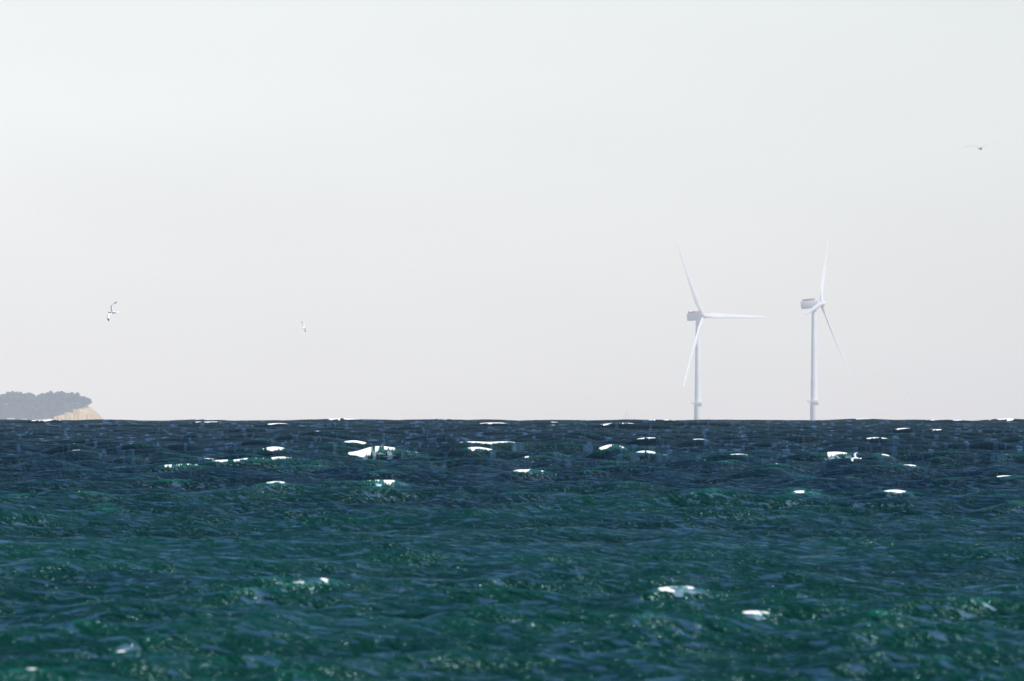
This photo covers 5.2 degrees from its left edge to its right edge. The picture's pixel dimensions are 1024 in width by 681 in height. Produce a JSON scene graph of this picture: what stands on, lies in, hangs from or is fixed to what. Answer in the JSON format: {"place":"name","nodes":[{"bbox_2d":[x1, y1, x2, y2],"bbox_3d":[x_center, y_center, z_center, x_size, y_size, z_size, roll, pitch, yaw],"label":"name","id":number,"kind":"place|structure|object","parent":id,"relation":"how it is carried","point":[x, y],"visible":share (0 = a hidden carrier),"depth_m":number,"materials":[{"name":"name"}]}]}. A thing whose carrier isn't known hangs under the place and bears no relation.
{"place":"outdoors","nodes":[
{"label":"outdoors","id":0,"kind":"place"},
{"bbox_2d":[0,403,102,419],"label":"headland","id":1,"kind":"structure","parent":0,"point":[68,411],"depth_m":12983.58,"materials":[{"name":"beige stone"}]},
{"bbox_2d":[0,391,91,419],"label":"headland trees","id":2,"kind":"object","parent":1,"relation":"on","point":[17,402],"visible":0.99,"depth_m":12994.74,"materials":[{"name":"grey plant"}]},
{"bbox_2d":[107,302,118,320],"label":"gull","id":3,"kind":"object","parent":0,"point":[112,310],"visible":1,"depth_m":616.87,"materials":[{"name":"white"}]},
{"bbox_2d":[0,0,1023,420],"bbox_3d":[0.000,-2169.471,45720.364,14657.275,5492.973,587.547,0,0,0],"label":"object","id":4,"kind":"structure","parent":0,"point":[442,208],"depth_m":45992.23,"materials":[{"name":"white"}]},
{"bbox_2d":[0,418,1023,680],"bbox_3d":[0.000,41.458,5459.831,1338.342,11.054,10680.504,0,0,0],"label":"sea","id":5,"kind":"structure","parent":0,"point":[478,550],"depth_m":291.33,"materials":[{"name":"liquid"}]},
{"bbox_2d":[623,410,628,418],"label":"sailboat","id":6,"kind":"object","parent":5,"relation":"on","point":[625,416],"visible":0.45,"depth_m":11999.48,"materials":[{"name":"white"}]},
{"bbox_2d":[676,240,766,419],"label":"wind turbine","id":7,"kind":"object","parent":5,"relation":"in","point":[699,316],"visible":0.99,"depth_m":10295.92,"materials":[{"name":"white metal"}]},
{"bbox_2d":[801,221,850,419],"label":"wind turbine","id":8,"kind":"object","parent":5,"relation":"in","point":[814,305],"visible":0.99,"depth_m":9694.81,"materials":[{"name":"white metal"}]},
{"bbox_2d":[851,452,860,461],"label":"gull","id":9,"kind":"object","parent":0,"point":[854,455],"visible":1,"depth_m":679.34,"materials":[{"name":"white"}]}
]}

